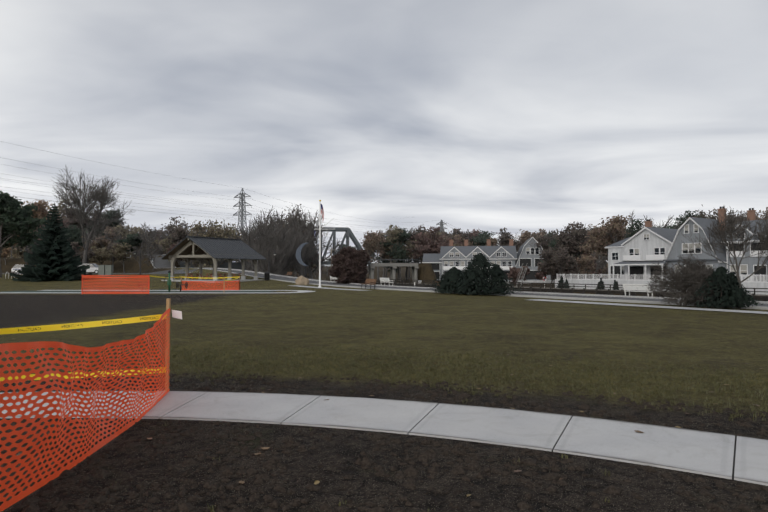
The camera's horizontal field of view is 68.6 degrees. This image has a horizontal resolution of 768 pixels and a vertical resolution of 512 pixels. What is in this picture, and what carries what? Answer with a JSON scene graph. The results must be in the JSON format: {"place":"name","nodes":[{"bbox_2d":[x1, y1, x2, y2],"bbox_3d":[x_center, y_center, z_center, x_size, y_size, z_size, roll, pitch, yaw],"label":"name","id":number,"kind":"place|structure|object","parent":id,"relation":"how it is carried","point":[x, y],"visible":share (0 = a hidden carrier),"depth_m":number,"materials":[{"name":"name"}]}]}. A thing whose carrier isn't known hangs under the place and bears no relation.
{"place":"outdoors","nodes":[
{"label":"outdoors","id":0,"kind":"place"},
{"bbox_2d":[0,290,314,292],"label":"sidewalk","id":1,"kind":"structure","parent":0,"point":[301,291],"depth_m":43.11,"materials":[{"name":"concrete"}]},
{"bbox_2d":[0,244,767,511],"bbox_3d":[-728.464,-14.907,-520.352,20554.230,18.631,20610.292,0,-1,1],"label":"ground","id":2,"kind":"structure","parent":0,"point":[391,319],"depth_m":9.21,"materials":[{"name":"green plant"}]},
{"bbox_2d":[11,264,23,272],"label":"suv","id":3,"kind":"object","parent":2,"relation":"on","point":[16,268],"visible":0.27,"depth_m":111.96,"materials":[{"name":"white paint"}]},
{"bbox_2d":[0,191,45,277],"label":"pine tree","id":4,"kind":"object","parent":2,"relation":"on","point":[21,218],"depth_m":78.01,"materials":[{"name":"green plant"}]},
{"bbox_2d":[10,202,93,281],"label":"spruce tree","id":5,"kind":"object","parent":2,"relation":"on","point":[51,257],"depth_m":69.30,"materials":[{"name":"green plant"}]},
{"bbox_2d":[0,308,169,511],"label":"orange fence","id":6,"kind":"object","parent":2,"relation":"on","point":[18,347],"visible":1,"depth_m":4.58,"materials":[{"name":"plastic"}]},
{"bbox_2d":[52,165,133,263],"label":"bare tree","id":7,"kind":"object","parent":2,"relation":"on","point":[102,197],"visible":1,"depth_m":106.84,"materials":[{"name":"brown plant"}]},
{"bbox_2d":[2,268,207,273],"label":"road","id":8,"kind":"structure","parent":2,"relation":"on","point":[180,271],"depth_m":100.80,"materials":[{"name":"grey asphalt"}]},
{"bbox_2d":[78,264,97,273],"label":"suv","id":9,"kind":"object","parent":8,"relation":"on","point":[93,268],"visible":0.35,"depth_m":95.78,"materials":[{"name":"white paint"}]},
{"bbox_2d":[98,265,112,274],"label":"electrical cabinets","id":10,"kind":"object","parent":2,"relation":"on","point":[105,269],"visible":0.81,"depth_m":84.31,"materials":[{"name":"grey metal"}]},
{"bbox_2d":[81,275,149,293],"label":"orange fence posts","id":11,"kind":"object","parent":2,"relation":"on","point":[117,275],"visible":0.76,"depth_m":38.94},
{"bbox_2d":[82,276,148,293],"bbox_3d":[-18.524,1.991,38.939,4.557,1.250,0.309,0,-1,1],"label":"orange fence","id":12,"kind":"object","parent":11,"relation":"attached to","point":[119,286],"visible":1,"depth_m":38.91,"materials":[{"name":"plastic"}]},
{"bbox_2d":[1,291,273,291],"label":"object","id":13,"kind":"object","parent":2,"relation":"on","point":[139,291],"visible":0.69,"depth_m":43.24,"materials":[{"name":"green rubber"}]},
{"bbox_2d":[161,270,175,291],"bbox_3d":[-16.063,1.902,42.118,1.400,1.650,0.275,0,-1,1],"label":"fitness station","id":14,"kind":"object","parent":13,"relation":"on","point":[169,280],"visible":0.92,"depth_m":42.09,"materials":[{"name":"green paint"}]},
{"bbox_2d":[176,282,187,291],"bbox_3d":[-15.303,2.342,42.628,0.760,0.795,0.490,0,-1,1],"label":"fitness station","id":15,"kind":"object","parent":13,"relation":"on","point":[178,284],"visible":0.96,"depth_m":42.61,"materials":[{"name":"black paint"}]},
{"bbox_2d":[134,248,141,274],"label":"lamp post","id":16,"kind":"object","parent":2,"relation":"on","point":[140,260],"visible":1,"depth_m":88.48,"materials":[{"name":"black metal"}]},
{"bbox_2d":[1,195,318,275],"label":"trees","id":17,"kind":"object","parent":2,"relation":"on","point":[116,249],"depth_m":153.55,"materials":[{"name":"plant"}]},
{"bbox_2d":[165,298,170,390],"bbox_3d":[-2.943,1.265,7.662,0.052,1.370,0.042,0,-1,1],"label":"stake","id":18,"kind":"object","parent":2,"relation":"on","point":[168,303],"visible":0.5,"depth_m":7.66,"materials":[{"name":"brown wood"}]},
{"bbox_2d":[172,310,181,318],"bbox_3d":[-2.804,0.794,7.627,0.150,0.130,0.010,0,-1,1],"label":"paper tag","id":19,"kind":"object","parent":18,"relation":"attached to","point":[176,314],"visible":1,"depth_m":7.63,"materials":[{"name":"white paper"}]},
{"bbox_2d":[181,281,238,289],"bbox_3d":[-14.165,2.409,46.115,4.540,0.780,1.008,0,-1,1],"label":"orange fence","id":20,"kind":"object","parent":2,"relation":"on","point":[227,282],"visible":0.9,"depth_m":46.10,"materials":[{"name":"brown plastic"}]},
{"bbox_2d":[161,236,265,282],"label":"pavilion","id":21,"kind":"structure","parent":2,"relation":"on","point":[200,250],"depth_m":68.71,"materials":[{"name":"grey wood"}]},
{"bbox_2d":[185,273,241,279],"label":"picnic tables","id":22,"kind":"object","parent":21,"relation":"on","point":[201,276],"visible":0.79,"depth_m":69.61,"materials":[{"name":"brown wood"}]},
{"bbox_2d":[232,188,251,261],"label":"pylon","id":23,"kind":"object","parent":2,"relation":"on","point":[242,194],"visible":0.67,"depth_m":265.98,"materials":[{"name":"grey metal"}]},
{"bbox_2d":[0,141,247,217],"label":"power lines","id":24,"kind":"object","parent":23,"relation":"attached to","point":[121,192],"visible":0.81,"depth_m":207.36,"materials":[{"name":"grey metal"}]},
{"bbox_2d":[0,178,419,230],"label":"power lines","id":25,"kind":"object","parent":23,"relation":"attached to","point":[173,207],"visible":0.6,"depth_m":199.22,"materials":[{"name":"grey metal"}]},
{"bbox_2d":[235,188,440,238],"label":"power lines","id":26,"kind":"object","parent":23,"relation":"attached to","point":[332,220],"visible":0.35,"depth_m":344.09,"materials":[{"name":"grey metal"}]},
{"bbox_2d":[264,272,269,280],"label":"litter bin","id":27,"kind":"object","parent":2,"relation":"on","point":[266,276],"visible":1,"depth_m":69.29,"materials":[{"name":"black paint"}]},
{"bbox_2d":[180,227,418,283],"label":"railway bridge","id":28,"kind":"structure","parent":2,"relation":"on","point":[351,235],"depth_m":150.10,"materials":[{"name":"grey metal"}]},
{"bbox_2d":[295,275,308,284],"bbox_3d":[-8.861,2.601,61.015,1.509,1.053,1.371,0,-1,1],"label":"boulder","id":29,"kind":"object","parent":2,"relation":"on","point":[301,280],"visible":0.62,"depth_m":60.67,"materials":[{"name":"stone"}]},
{"bbox_2d":[296,243,307,277],"bbox_3d":[-8.962,0.826,62.079,1.526,4.598,0.380,0,-1,1],"label":"moon sculpture","id":30,"kind":"object","parent":2,"relation":"on","point":[298,254],"visible":0.85,"depth_m":62.04,"materials":[{"name":"metal"}]},
{"bbox_2d":[315,200,333,287],"bbox_3d":[-5.471,-1.102,52.070,2.000,8.230,0.877,0,-1,1],"label":"flagpole","id":31,"kind":"object","parent":2,"relation":"on","point":[320,228],"visible":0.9,"depth_m":52.02,"materials":[{"name":"white metal"}]},
{"bbox_2d":[321,204,323,219],"bbox_3d":[-5.711,-3.960,52.132,0.300,1.852,0.180,0,-1,1],"label":"us flag","id":32,"kind":"object","parent":31,"relation":"attached to","point":[322,211],"visible":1,"depth_m":52.15,"materials":[{"name":"fabric"}]},
{"bbox_2d":[361,279,376,288],"bbox_3d":[-1.385,2.527,50.860,0.619,0.929,1.800,1,-2,-33],"label":"bench","id":33,"kind":"object","parent":2,"relation":"on","point":[370,281],"visible":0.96,"depth_m":50.94,"materials":[{"name":"brown wood"}]},
{"bbox_2d":[230,204,529,283],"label":"bare trees","id":34,"kind":"object","parent":2,"relation":"on","point":[284,243],"depth_m":109.51,"materials":[{"name":"plant"}]},
{"bbox_2d":[0,341,767,511],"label":"grass tufts","id":35,"kind":"object","parent":2,"relation":"on","point":[447,371],"visible":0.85,"depth_m":9.17,"materials":[{"name":"green plant"}]},
{"bbox_2d":[380,278,392,284],"bbox_3d":[0.265,2.765,59.740,0.619,0.929,1.800,1,-2,-33],"label":"bench","id":36,"kind":"object","parent":2,"relation":"on","point":[384,280],"visible":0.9,"depth_m":59.56,"materials":[{"name":"white"}]},
{"bbox_2d":[13,303,762,496],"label":"fallen leaves","id":37,"kind":"object","parent":2,"relation":"on","point":[315,482],"visible":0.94,"depth_m":5.90,"materials":[{"name":"brown plant"}]},
{"bbox_2d":[436,220,446,231],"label":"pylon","id":38,"kind":"object","parent":2,"relation":"on","point":[441,222],"visible":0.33,"depth_m":519.13,"materials":[{"name":"grey metal"}]},
{"bbox_2d":[418,237,553,282],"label":"houses","id":39,"kind":"structure","parent":2,"relation":"on","point":[450,256],"depth_m":154.24,"materials":[{"name":"grey wood"}]},
{"bbox_2d":[516,264,526,286],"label":"gangway stairs","id":40,"kind":"structure","parent":2,"relation":"on","point":[522,276],"depth_m":117.16,"materials":[{"name":"grey metal"}]},
{"bbox_2d":[288,285,767,313],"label":"canalside path","id":41,"kind":"structure","parent":2,"relation":"on","point":[744,311],"depth_m":26.03,"materials":[{"name":"concrete"}]},
{"bbox_2d":[326,278,767,300],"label":"fence","id":42,"kind":"object","parent":2,"relation":"on","point":[622,292],"visible":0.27,"depth_m":96.72,"materials":[{"name":"white wood"}]},
{"bbox_2d":[359,205,767,287],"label":"bank trees","id":43,"kind":"object","parent":2,"relation":"on","point":[561,251],"depth_m":139.75,"materials":[{"name":"plant"}]},
{"bbox_2d":[556,276,619,289],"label":"terrace shrubs","id":44,"kind":"object","parent":2,"relation":"on","point":[561,280],"depth_m":97.35,"materials":[{"name":"green plant"}]},
{"bbox_2d":[430,253,762,308],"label":"bushes","id":45,"kind":"object","parent":2,"relation":"on","point":[469,280],"depth_m":36.87,"materials":[{"name":"green plant"}]},
{"bbox_2d":[623,284,652,295],"bbox_3d":[16.074,2.224,35.629,0.619,0.929,1.800,1,-2,-33],"label":"bench","id":46,"kind":"object","parent":2,"relation":"on","point":[629,287],"visible":0.69,"depth_m":35.50,"materials":[{"name":"white"}]},
{"bbox_2d":[555,206,767,294],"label":"houses","id":47,"kind":"structure","parent":2,"relation":"on","point":[630,259],"depth_m":90.96,"materials":[{"name":"grey wood"}]},
{"bbox_2d":[642,207,767,308],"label":"bare trees","id":48,"kind":"object","parent":2,"relation":"on","point":[686,281],"visible":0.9,"depth_m":25.21,"materials":[{"name":"brown plant"}]},
{"bbox_3d":[-6.334,1.216,5.334,0.042,1.350,0.042,0,-1,1],"label":"stake","id":49,"kind":"object","parent":2,"relation":"on","visible":0},
{"bbox_2d":[0,367,165,380],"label":"caution tape","id":50,"kind":"object","parent":49,"relation":"attached to","point":[30,375],"visible":0.31,"depth_m":7.03,"materials":[{"name":"yellow plastic"}]},
{"bbox_2d":[0,314,166,334],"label":"caution tape","id":51,"kind":"object","parent":49,"relation":"attached to","point":[55,327],"visible":0.94,"depth_m":7.05,"materials":[{"name":"yellow plastic"}]},
{"bbox_2d":[18,317,154,330],"bbox_3d":[-4.631,0.846,6.508,3.152,0.116,2.216,0,-1,1],"label":"tape lettering","id":52,"kind":"object","parent":51,"relation":"attached to","point":[82,325],"visible":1,"depth_m":7.20},
{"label":"stakes","id":53,"kind":"object","parent":2,"relation":"on","visible":0},
{"bbox_2d":[183,276,238,277],"bbox_3d":[-14.191,1.758,46.128,4.597,0.168,0.021,0,-1,-12],"label":"caution tape","id":54,"kind":"object","parent":53,"relation":"attached to","point":[220,277],"visible":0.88,"depth_m":46.11,"materials":[{"name":"yellow plastic"}]},
{"bbox_2d":[0,391,767,485],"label":"sidewalk","id":55,"kind":"structure","parent":0,"point":[734,457],"depth_m":5.98,"materials":[{"name":"concrete"}]},
{"bbox_2d":[0,0,767,265],"label":"sky","id":56,"kind":"structure","parent":0,"point":[484,115],"materials":[{"name":"grey"}]},
{"bbox_2d":[146,254,767,309],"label":"road","id":57,"kind":"structure","parent":0,"point":[160,263],"depth_m":40.85,"materials":[{"name":"grey asphalt"}]},
{"bbox_2d":[376,282,767,295],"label":"dock bank","id":58,"kind":"structure","parent":0,"point":[579,289],"depth_m":98.68,"materials":[{"name":"grey concrete"}]},
{"label":"canal water","id":59,"kind":"structure","parent":0,"visible":0},
{"bbox_2d":[376,279,531,290],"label":"dock timber","id":60,"kind":"object","parent":59,"relation":"in","point":[416,285],"visible":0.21,"depth_m":132.05,"materials":[{"name":"wood"}]}
]}

